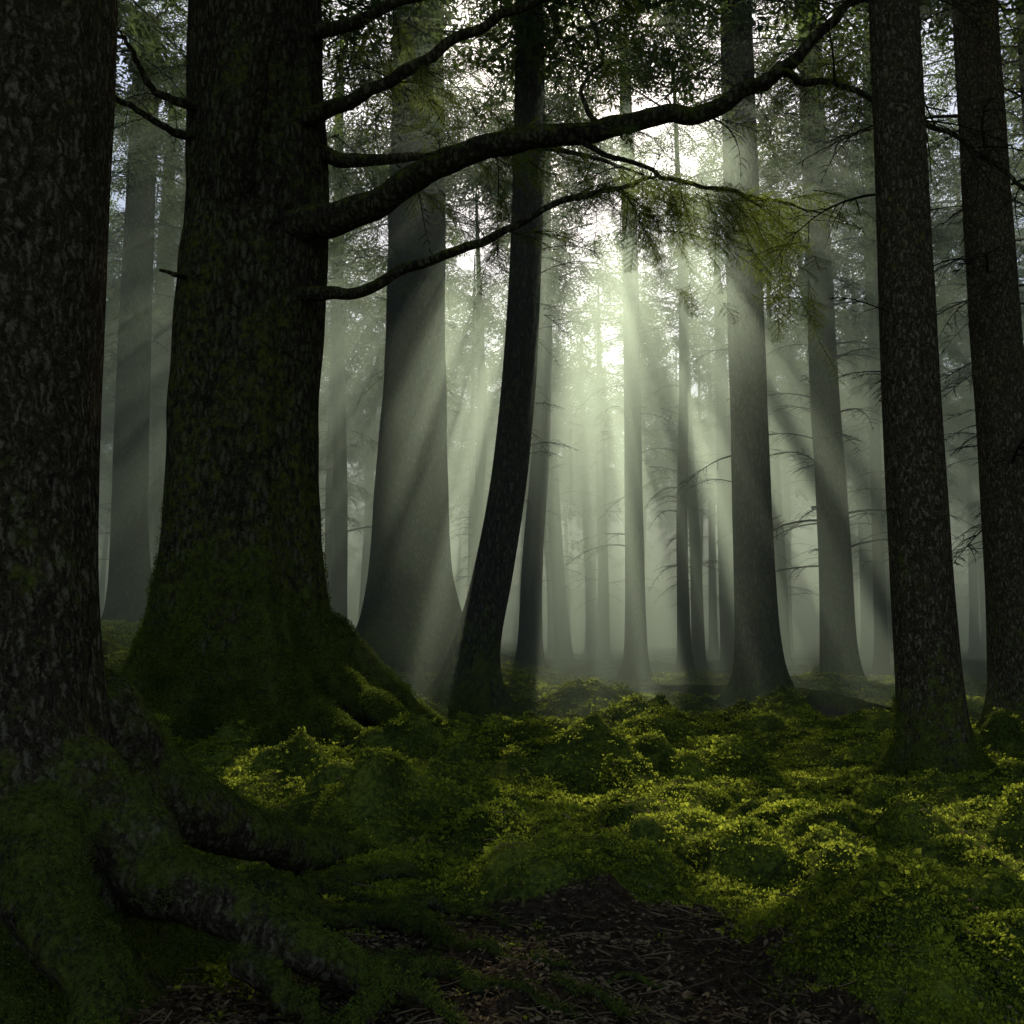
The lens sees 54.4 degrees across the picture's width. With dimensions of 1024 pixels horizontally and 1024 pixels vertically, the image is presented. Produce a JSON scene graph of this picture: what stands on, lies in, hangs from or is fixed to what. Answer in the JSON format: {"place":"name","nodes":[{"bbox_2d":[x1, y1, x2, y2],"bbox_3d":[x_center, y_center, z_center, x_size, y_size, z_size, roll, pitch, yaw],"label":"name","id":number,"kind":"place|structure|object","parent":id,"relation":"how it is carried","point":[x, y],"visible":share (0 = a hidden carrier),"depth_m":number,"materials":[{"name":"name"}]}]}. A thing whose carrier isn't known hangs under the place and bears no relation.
{"place":"outdoors","nodes":[
{"label":"outdoors","id":0,"kind":"place"},
{"bbox_2d":[98,0,1023,588],"label":"sky","id":1,"kind":"structure","parent":0,"point":[808,578],"materials":[{"name":"white"}]},
{"bbox_2d":[99,576,1023,1023],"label":"forest ground","id":2,"kind":"structure","parent":0,"point":[369,796],"depth_m":6.25,"materials":[{"name":"green plant"}]},
{"bbox_2d":[101,13,185,623],"bbox_3d":[-9.611,-4.980,26.055,5.126,16.951,4.568,-3,-8,25],"label":"spruce tree","id":3,"kind":"object","parent":2,"relation":"on","point":[129,572],"visible":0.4,"depth_m":25.22,"materials":[{"name":"grey plant"}]},
{"bbox_2d":[0,0,655,1023],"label":"old moss covered tree","id":4,"kind":"object","parent":2,"relation":"on","point":[116,898],"visible":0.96,"depth_m":4.08,"materials":[{"name":"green plant"}]},
{"bbox_2d":[321,727,383,747],"bbox_3d":[-2.160,2.684,11.642,1.390,0.350,0.548,-4,-8,32],"label":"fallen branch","id":5,"kind":"object","parent":2,"relation":"on","point":[345,743],"visible":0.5,"depth_m":11.23,"materials":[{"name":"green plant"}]},
{"bbox_2d":[324,0,508,690],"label":"spruce tree","id":6,"kind":"object","parent":2,"relation":"on","point":[410,616],"visible":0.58,"depth_m":22.72,"materials":[{"name":"grey plant"}]},
{"bbox_2d":[475,153,583,666],"bbox_3d":[0.778,-4.235,34.934,3.878,20.401,5.271,-5,-9,38],"label":"spruce tree","id":7,"kind":"object","parent":2,"relation":"on","point":[530,649],"visible":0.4,"depth_m":33.99,"materials":[{"name":"grey plant"}]},
{"bbox_2d":[414,0,680,720],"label":"leaning spruce tree","id":8,"kind":"object","parent":2,"relation":"on","point":[469,679],"visible":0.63,"depth_m":17.98,"materials":[{"name":"brown plant"}]},
{"bbox_2d":[99,0,1023,595],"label":"forest canopy foliage","id":9,"kind":"object","parent":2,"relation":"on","point":[167,72],"visible":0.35,"depth_m":29.47,"materials":[{"name":"green plant"}]},
{"bbox_2d":[99,8,1023,675],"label":"distant forest trees","id":10,"kind":"object","parent":2,"relation":"on","point":[875,638],"visible":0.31,"depth_m":44.24,"materials":[{"name":"grey plant"}]},
{"bbox_2d":[101,619,1023,1023],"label":"moss and sorrel ground cover","id":11,"kind":"object","parent":2,"relation":"on","point":[759,911],"visible":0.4,"depth_m":6.12,"materials":[{"name":"green plant"}]},
{"bbox_2d":[114,0,1023,747],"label":"giant spruce tree","id":12,"kind":"object","parent":2,"relation":"on","point":[240,620],"visible":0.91,"depth_m":13.28,"materials":[{"name":"brown plant"}]},
{"bbox_2d":[125,709,1023,1023],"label":"leaf litter and twigs","id":13,"kind":"object","parent":2,"relation":"on","point":[799,1015],"visible":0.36,"depth_m":3.95,"materials":[{"name":"brown plant"}]},
{"bbox_2d":[554,22,694,682],"bbox_3d":[3.870,-5.353,32.818,5.365,22.659,5.259,0,-7,0],"label":"spruce tree","id":14,"kind":"object","parent":2,"relation":"on","point":[635,661],"visible":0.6,"depth_m":32.16,"materials":[{"name":"grey plant"}]},
{"bbox_2d":[600,971,693,1000],"bbox_3d":[0.523,1.854,3.901,0.405,0.043,0.232,-2,-7,17],"label":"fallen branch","id":15,"kind":"object","parent":2,"relation":"on","point":[640,978],"visible":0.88,"depth_m":3.95,"materials":[{"name":"brown wood"}]},
{"bbox_2d":[642,0,839,707],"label":"spruce tree","id":16,"kind":"object","parent":2,"relation":"on","point":[759,666],"visible":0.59,"depth_m":20.05,"materials":[{"name":"grey plant"}]},
{"bbox_2d":[638,682,890,717],"bbox_3d":[4.690,3.712,20.867,0.993,0.859,9.902,2,-7,-15],"label":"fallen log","id":17,"kind":"object","parent":2,"relation":"on","point":[830,703],"visible":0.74,"depth_m":18.07,"materials":[{"name":"plant"}]},
{"bbox_2d":[759,842,824,886],"bbox_3d":[1.521,1.908,5.430,0.588,0.158,0.214,3,-8,-24],"label":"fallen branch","id":18,"kind":"object","parent":2,"relation":"on","point":[798,852],"visible":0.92,"depth_m":5.50,"materials":[{"name":"brown wood"}]},
{"bbox_2d":[709,0,961,678],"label":"spruce tree","id":19,"kind":"object","parent":2,"relation":"on","point":[838,651],"visible":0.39,"depth_m":24.56,"materials":[{"name":"grey plant"}]},
{"bbox_2d":[770,0,1023,790],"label":"mossy spruce tree","id":20,"kind":"object","parent":2,"relation":"on","point":[932,727],"visible":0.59,"depth_m":9.88,"materials":[{"name":"brown plant"}]},
{"bbox_2d":[796,0,1023,728],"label":"mossy spruce tree","id":21,"kind":"object","parent":2,"relation":"on","point":[996,344],"visible":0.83,"depth_m":14.35,"materials":[{"name":"brown plant"}]},
{"bbox_2d":[926,0,1023,465],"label":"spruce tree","id":22,"kind":"object","parent":2,"relation":"on","point":[1019,61],"visible":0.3,"depth_m":18.41,"materials":[{"name":"grey plant"}]}
]}

